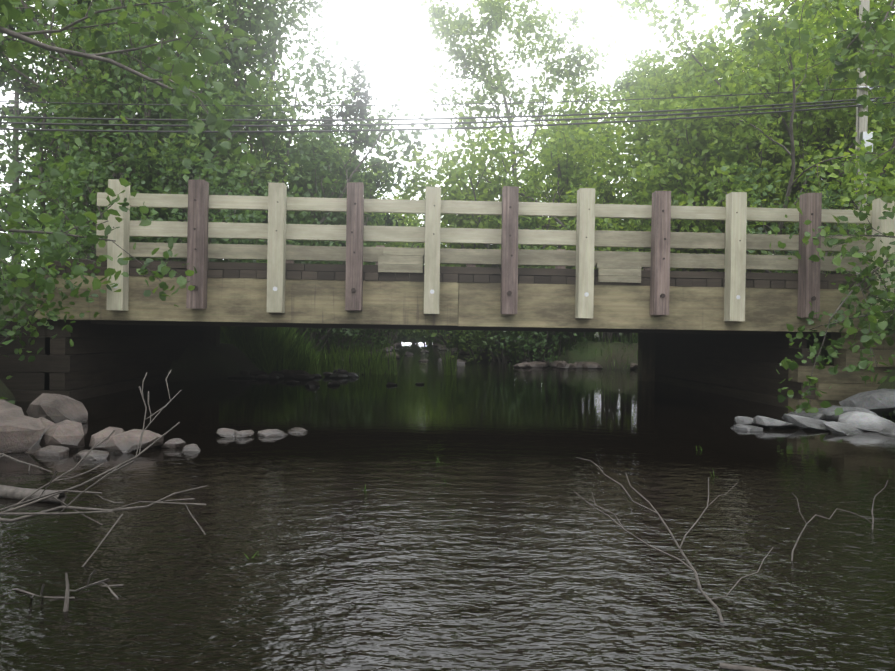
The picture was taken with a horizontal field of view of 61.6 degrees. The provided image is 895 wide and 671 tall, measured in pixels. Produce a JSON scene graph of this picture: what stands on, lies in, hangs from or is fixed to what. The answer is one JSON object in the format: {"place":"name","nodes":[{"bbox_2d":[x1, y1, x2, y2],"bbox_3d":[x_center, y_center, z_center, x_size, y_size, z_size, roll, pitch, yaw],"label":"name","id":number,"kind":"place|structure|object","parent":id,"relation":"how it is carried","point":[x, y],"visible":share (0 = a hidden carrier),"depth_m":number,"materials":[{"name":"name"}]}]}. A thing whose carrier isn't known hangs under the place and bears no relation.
{"place":"outdoors","nodes":[
{"label":"outdoors","id":0,"kind":"place"},
{"bbox_2d":[0,336,894,670],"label":"water","id":1,"kind":"structure","parent":0,"point":[502,548],"depth_m":3.39,"materials":[{"name":"black liquid"}]},
{"bbox_2d":[0,370,887,670],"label":"dead branches","id":2,"kind":"object","parent":1,"relation":"in","point":[40,494],"visible":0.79,"depth_m":3.25,"materials":[{"name":"grey wood"}]},
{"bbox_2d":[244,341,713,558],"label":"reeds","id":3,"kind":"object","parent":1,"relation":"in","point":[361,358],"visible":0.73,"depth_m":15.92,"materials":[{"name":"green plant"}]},
{"bbox_2d":[0,272,894,401],"bbox_3d":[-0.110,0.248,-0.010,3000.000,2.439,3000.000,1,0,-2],"label":"ground","id":4,"kind":"structure","parent":0,"point":[196,361],"depth_m":14.04,"materials":[{"name":"soil"}]},
{"bbox_2d":[0,137,36,204],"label":"deciduous tree","id":5,"kind":"object","parent":4,"relation":"on","point":[5,172],"visible":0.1,"depth_m":70.64,"materials":[{"name":"green plant"}]},
{"bbox_2d":[0,0,90,265],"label":"conifer tree","id":6,"kind":"object","parent":4,"relation":"on","point":[16,96],"depth_m":40.29,"materials":[{"name":"green plant"}]},
{"bbox_2d":[0,0,136,263],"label":"conifer tree","id":7,"kind":"object","parent":4,"relation":"on","point":[70,47],"visible":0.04,"depth_m":29.39,"materials":[{"name":"green plant"}]},
{"bbox_2d":[4,0,204,257],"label":"deciduous tree","id":8,"kind":"object","parent":4,"relation":"on","point":[29,20],"visible":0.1,"depth_m":37.73,"materials":[{"name":"green plant"}]},
{"bbox_2d":[0,0,260,177],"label":"deciduous tree","id":9,"kind":"object","parent":4,"relation":"on","point":[12,75],"visible":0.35,"depth_m":20.14,"materials":[{"name":"green plant"}]},
{"bbox_2d":[12,0,255,106],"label":"deciduous tree","id":10,"kind":"object","parent":4,"relation":"on","point":[50,12],"visible":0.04,"depth_m":30.58,"materials":[{"name":"green plant"}]},
{"bbox_2d":[0,0,270,268],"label":"deciduous tree","id":11,"kind":"object","parent":4,"relation":"on","point":[130,110],"visible":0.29,"depth_m":17.87,"materials":[{"name":"green plant"}]},
{"bbox_2d":[0,0,289,245],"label":"deciduous tree","id":12,"kind":"object","parent":4,"relation":"on","point":[69,58],"visible":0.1,"depth_m":25.38,"materials":[{"name":"green plant"}]},
{"bbox_2d":[0,127,310,265],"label":"tree","id":13,"kind":"object","parent":4,"relation":"on","point":[67,213],"visible":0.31,"depth_m":16.49,"materials":[{"name":"green plant"}]},
{"bbox_2d":[0,0,330,267],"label":"deciduous tree","id":14,"kind":"object","parent":4,"relation":"on","point":[68,137],"visible":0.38,"depth_m":18.08,"materials":[{"name":"green plant"}]},
{"bbox_2d":[86,184,262,260],"bbox_3d":[-6.558,-1.821,19.654,4.652,4.175,4.926,1,0,-2],"label":"shrub","id":15,"kind":"object","parent":4,"relation":"on","point":[157,217],"depth_m":18.65,"materials":[{"name":"green plant"}]},
{"bbox_2d":[24,0,360,258],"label":"deciduous tree","id":16,"kind":"object","parent":4,"relation":"on","point":[271,92],"visible":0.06,"depth_m":19.08,"materials":[{"name":"green plant"}]},
{"bbox_2d":[143,209,255,262],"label":"shrub","id":17,"kind":"object","parent":4,"relation":"on","point":[169,218],"depth_m":17.55,"materials":[{"name":"green plant"}]},
{"bbox_2d":[0,38,438,245],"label":"deciduous tree","id":18,"kind":"object","parent":4,"relation":"on","point":[262,141],"visible":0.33,"depth_m":20.14,"materials":[{"name":"green plant"}]},
{"bbox_2d":[91,0,370,127],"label":"deciduous tree","id":19,"kind":"object","parent":4,"relation":"on","point":[266,25],"visible":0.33,"depth_m":25.04,"materials":[{"name":"green plant"}]},
{"bbox_2d":[134,0,333,177],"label":"deciduous tree","id":20,"kind":"object","parent":4,"relation":"on","point":[304,13],"visible":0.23,"depth_m":28.76,"materials":[{"name":"green plant"}]},
{"bbox_2d":[142,0,358,175],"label":"deciduous tree","id":21,"kind":"object","parent":4,"relation":"on","point":[306,41],"visible":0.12,"depth_m":42.30,"materials":[{"name":"green plant"}]},
{"bbox_2d":[217,11,291,243],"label":"conifer tree","id":22,"kind":"object","parent":4,"relation":"on","point":[239,72],"depth_m":32.69,"materials":[{"name":"green plant"}]},
{"bbox_2d":[243,128,291,186],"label":"deciduous tree","id":23,"kind":"object","parent":4,"relation":"on","point":[273,141],"depth_m":46.61,"materials":[{"name":"green plant"}]},
{"bbox_2d":[205,109,417,337],"bbox_3d":[-5.204,-3.299,24.533,8.434,7.191,7.466,1,0,-2],"label":"tree","id":24,"kind":"object","parent":4,"relation":"on","point":[340,216],"visible":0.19,"depth_m":22.66,"materials":[{"name":"green plant"}]},
{"bbox_2d":[0,343,637,459],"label":"rocks","id":25,"kind":"object","parent":4,"relation":"on","point":[53,422],"visible":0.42,"depth_m":5.68,"materials":[{"name":"grey stone"}]},
{"bbox_2d":[264,197,375,348],"bbox_3d":[-3.855,-1.651,21.120,4.673,4.264,5.290,1,0,-2],"label":"shrub","id":26,"kind":"object","parent":4,"relation":"on","point":[295,242],"visible":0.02,"depth_m":20.80,"materials":[{"name":"green plant"}]},
{"bbox_2d":[315,104,335,212],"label":"conifer tree","id":27,"kind":"object","parent":4,"relation":"on","point":[328,122],"depth_m":51.75,"materials":[{"name":"green plant"}]},
{"bbox_2d":[325,262,372,349],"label":"shrub","id":28,"kind":"object","parent":4,"relation":"on","point":[371,330],"visible":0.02,"depth_m":24.52,"materials":[{"name":"green plant"}]},
{"bbox_2d":[329,58,405,243],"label":"conifer tree","id":29,"kind":"object","parent":4,"relation":"on","point":[355,112],"visible":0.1,"depth_m":46.91,"materials":[{"name":"green plant"}]},
{"bbox_2d":[317,244,421,347],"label":"shrub","id":30,"kind":"object","parent":4,"relation":"on","point":[392,330],"depth_m":31.00,"materials":[{"name":"green plant"}]},
{"bbox_2d":[286,128,488,346],"bbox_3d":[-2.735,-3.664,28.213,9.568,8.328,7.234,1,0,-37],"label":"tree","id":31,"kind":"object","parent":4,"relation":"on","point":[415,244],"visible":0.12,"depth_m":27.72,"materials":[{"name":"green plant"}]},
{"bbox_2d":[357,156,421,226],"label":"deciduous tree","id":32,"kind":"object","parent":4,"relation":"on","point":[369,171],"visible":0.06,"depth_m":65.25,"materials":[{"name":"green plant"}]},
{"bbox_2d":[372,189,424,343],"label":"deciduous tree","id":33,"kind":"object","parent":4,"relation":"on","point":[398,215],"visible":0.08,"depth_m":59.01,"materials":[{"name":"green plant"}]},
{"bbox_2d":[390,329,443,343],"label":"shrubs","id":34,"kind":"object","parent":4,"relation":"on","point":[404,339],"depth_m":57.84,"materials":[{"name":"green plant"}]},
{"bbox_2d":[401,329,467,353],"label":"shrub","id":35,"kind":"object","parent":4,"relation":"on","point":[429,332],"visible":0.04,"depth_m":32.73,"materials":[{"name":"green plant"}]},
{"bbox_2d":[400,165,490,247],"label":"deciduous tree","id":36,"kind":"object","parent":4,"relation":"on","point":[421,225],"visible":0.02,"depth_m":70.11,"materials":[{"name":"green plant"}]},
{"bbox_2d":[0,0,894,403],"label":"branch overhang","id":37,"kind":"object","parent":4,"relation":"on","point":[28,192],"visible":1,"depth_m":5.79,"materials":[{"name":"green plant"}]},
{"bbox_2d":[0,319,894,410],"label":"bridge abutments","id":38,"kind":"object","parent":4,"relation":"on","point":[95,360],"visible":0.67,"depth_m":10.26,"materials":[{"name":"black concrete"}]},
{"bbox_2d":[0,0,894,273],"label":"utility pole with cables","id":39,"kind":"object","parent":4,"relation":"on","point":[862,127],"visible":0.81,"depth_m":16.56,"materials":[{"name":"weathered grey wood"},{"name":"black cable rubber"},{"name":"white ceramic"}]},
{"bbox_2d":[0,182,894,378],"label":"tree leaves","id":40,"kind":"object","parent":4,"relation":"on","point":[53,313],"visible":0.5,"depth_m":8.38,"materials":[{"name":"green plant"}]},
{"bbox_2d":[441,266,509,357],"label":"shrub","id":41,"kind":"object","parent":4,"relation":"on","point":[482,353],"visible":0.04,"depth_m":27.23,"materials":[{"name":"green plant"}]},
{"bbox_2d":[440,192,530,357],"bbox_3d":[2.734,-2.135,28.906,8.141,7.414,4.987,1,0,-2],"label":"shrub","id":42,"kind":"object","parent":4,"relation":"on","point":[444,226],"depth_m":28.09,"materials":[{"name":"green plant"}]},
{"bbox_2d":[159,159,869,361],"bbox_3d":[0.056,-2.231,45.969,16.440,6.557,63.441,1,0,-2],"label":"shrub hedge","id":43,"kind":"object","parent":4,"relation":"on","point":[341,333],"depth_m":16.32,"materials":[{"name":"green plant"}]},
{"bbox_2d":[441,264,592,362],"bbox_3d":[1.701,-0.637,23.370,4.372,4.281,4.209,1,0,-29],"label":"shrub","id":44,"kind":"object","parent":4,"relation":"on","point":[482,336],"visible":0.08,"depth_m":23.25,"materials":[{"name":"green plant"}]},
{"bbox_2d":[384,86,651,360],"bbox_3d":[2.577,-3.155,22.567,7.783,8.202,6.513,1,0,-33],"label":"tree","id":45,"kind":"object","parent":4,"relation":"on","point":[462,182],"visible":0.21,"depth_m":22.46,"materials":[{"name":"green plant"}]},
{"bbox_2d":[417,0,626,199],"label":"deciduous tree","id":46,"kind":"object","parent":4,"relation":"on","point":[462,25],"visible":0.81,"depth_m":31.37,"materials":[{"name":"green plant"}]},
{"bbox_2d":[430,113,631,340],"bbox_3d":[3.347,-3.566,25.468,8.168,7.937,8.563,1,0,-2],"label":"tree","id":47,"kind":"object","parent":4,"relation":"on","point":[482,183],"visible":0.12,"depth_m":23.70,"materials":[{"name":"green plant"}]},
{"bbox_2d":[394,222,699,365],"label":"bright hedge shrubs","id":48,"kind":"object","parent":4,"relation":"on","point":[545,342],"visible":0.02,"depth_m":21.18,"materials":[{"name":"green plant"}]},
{"bbox_2d":[220,326,894,418],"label":"bank grass","id":49,"kind":"structure","parent":4,"relation":"on","point":[268,350],"depth_m":15.71,"materials":[{"name":"green plant"}]},
{"bbox_2d":[518,245,602,359],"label":"shrub","id":50,"kind":"object","parent":4,"relation":"on","point":[561,334],"visible":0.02,"depth_m":21.52,"materials":[{"name":"green plant"}]},
{"bbox_2d":[498,55,634,216],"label":"deciduous tree","id":51,"kind":"object","parent":4,"relation":"on","point":[609,88],"visible":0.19,"depth_m":50.25,"materials":[{"name":"green plant"}]},
{"bbox_2d":[517,106,617,221],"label":"deciduous tree","id":52,"kind":"object","parent":4,"relation":"on","point":[529,139],"visible":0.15,"depth_m":74.69,"materials":[{"name":"green plant"}]},
{"bbox_2d":[584,79,634,165],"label":"deciduous tree","id":53,"kind":"object","parent":4,"relation":"on","point":[604,87],"visible":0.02,"depth_m":55.84,"materials":[{"name":"green plant"}]},
{"bbox_2d":[552,155,689,340],"bbox_3d":[5.876,-2.466,22.961,5.412,5.700,5.090,1,0,27],"label":"tree","id":54,"kind":"object","parent":4,"relation":"on","point":[604,186],"visible":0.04,"depth_m":22.29,"materials":[{"name":"green plant"}]},
{"bbox_2d":[434,65,811,342],"bbox_3d":[4.507,-3.482,21.905,9.805,7.781,9.225,1,0,-2],"label":"tree","id":55,"kind":"object","parent":4,"relation":"on","point":[676,165],"visible":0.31,"depth_m":19.41,"materials":[{"name":"green plant"}]},
{"bbox_2d":[573,181,682,341],"bbox_3d":[4.979,-1.925,21.801,3.739,4.582,6.474,1,0,12],"label":"shrub","id":56,"kind":"object","parent":4,"relation":"on","point":[609,334],"visible":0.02,"depth_m":20.09,"materials":[{"name":"green plant"}]},
{"bbox_2d":[557,47,712,198],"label":"deciduous tree","id":57,"kind":"object","parent":4,"relation":"on","point":[632,73],"visible":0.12,"depth_m":38.32,"materials":[{"name":"green plant"}]},
{"bbox_2d":[548,47,770,250],"bbox_3d":[7.737,-4.293,24.852,8.560,8.732,8.282,1,0,-2],"label":"tree","id":58,"kind":"object","parent":4,"relation":"on","point":[612,136],"visible":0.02,"depth_m":23.82,"materials":[{"name":"green plant"}]},
{"bbox_2d":[599,189,721,334],"bbox_3d":[6.030,-1.663,20.983,5.029,4.188,4.733,1,0,-2],"label":"shrub","id":59,"kind":"object","parent":4,"relation":"on","point":[637,221],"depth_m":19.85,"materials":[{"name":"green plant"}]},
{"bbox_2d":[621,48,712,117],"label":"deciduous tree","id":60,"kind":"object","parent":4,"relation":"on","point":[641,50],"depth_m":46.19,"materials":[{"name":"green plant"}]},
{"bbox_2d":[585,19,815,271],"bbox_3d":[7.381,-4.230,21.376,6.350,9.172,8.066,1,0,42],"label":"tree","id":61,"kind":"object","parent":4,"relation":"on","point":[640,128],"visible":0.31,"depth_m":20.37,"materials":[{"name":"green plant"}]},
{"bbox_2d":[649,154,847,273],"bbox_3d":[7.973,-1.952,20.263,5.798,5.029,5.476,1,0,39],"label":"shrub","id":62,"kind":"object","parent":4,"relation":"on","point":[723,222],"visible":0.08,"depth_m":18.85,"materials":[{"name":"green plant"}]},
{"bbox_2d":[605,0,893,271],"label":"deciduous tree","id":63,"kind":"object","parent":4,"relation":"on","point":[650,143],"visible":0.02,"depth_m":20.59,"materials":[{"name":"green plant"}]},
{"bbox_2d":[608,0,894,273],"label":"deciduous tree","id":64,"kind":"object","parent":4,"relation":"on","point":[635,4],"visible":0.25,"depth_m":19.80,"materials":[{"name":"green plant"}]},
{"bbox_2d":[679,35,835,160],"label":"deciduous tree","id":65,"kind":"object","parent":4,"relation":"on","point":[739,66],"depth_m":31.79,"materials":[{"name":"green plant"}]},
{"bbox_2d":[632,0,894,273],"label":"deciduous tree","id":66,"kind":"object","parent":4,"relation":"on","point":[801,170],"visible":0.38,"depth_m":17.77,"materials":[{"name":"green plant"}]},
{"bbox_2d":[677,0,894,234],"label":"deciduous tree","id":67,"kind":"object","parent":4,"relation":"on","point":[840,122],"visible":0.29,"depth_m":19.52,"materials":[{"name":"green plant"}]},
{"bbox_2d":[717,0,883,137],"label":"deciduous tree","id":68,"kind":"object","parent":4,"relation":"on","point":[831,7],"depth_m":26.17,"materials":[{"name":"green plant"}]},
{"bbox_2d":[730,389,894,434],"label":"rocks","id":69,"kind":"object","parent":4,"relation":"on","point":[861,412],"visible":0.85,"depth_m":7.67,"materials":[{"name":"grey stone"}]},
{"bbox_2d":[736,0,894,140],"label":"deciduous tree","id":70,"kind":"object","parent":4,"relation":"on","point":[877,2],"visible":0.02,"depth_m":29.03,"materials":[{"name":"green plant"}]},
{"bbox_2d":[781,0,858,123],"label":"deciduous tree","id":71,"kind":"object","parent":4,"relation":"on","point":[814,8],"visible":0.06,"depth_m":25.44,"materials":[{"name":"green plant"}]},
{"bbox_2d":[826,21,894,136],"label":"alder tree","id":72,"kind":"object","parent":4,"relation":"on","point":[887,88],"visible":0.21,"depth_m":9.12,"materials":[{"name":"green plant"}]},
{"bbox_2d":[721,0,894,415],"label":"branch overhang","id":73,"kind":"object","parent":72,"relation":"attached to","point":[869,53],"visible":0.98,"depth_m":8.12,"materials":[{"name":"green plant"}]},
{"bbox_2d":[0,0,894,266],"label":"sky","id":74,"kind":"structure","parent":0,"point":[387,35],"materials":[{"name":"white"}]},
{"bbox_2d":[35,179,894,335],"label":"bridge","id":75,"kind":"structure","parent":0,"point":[405,288],"depth_m":9.16,"materials":[{"name":"brown wood"}]}
]}

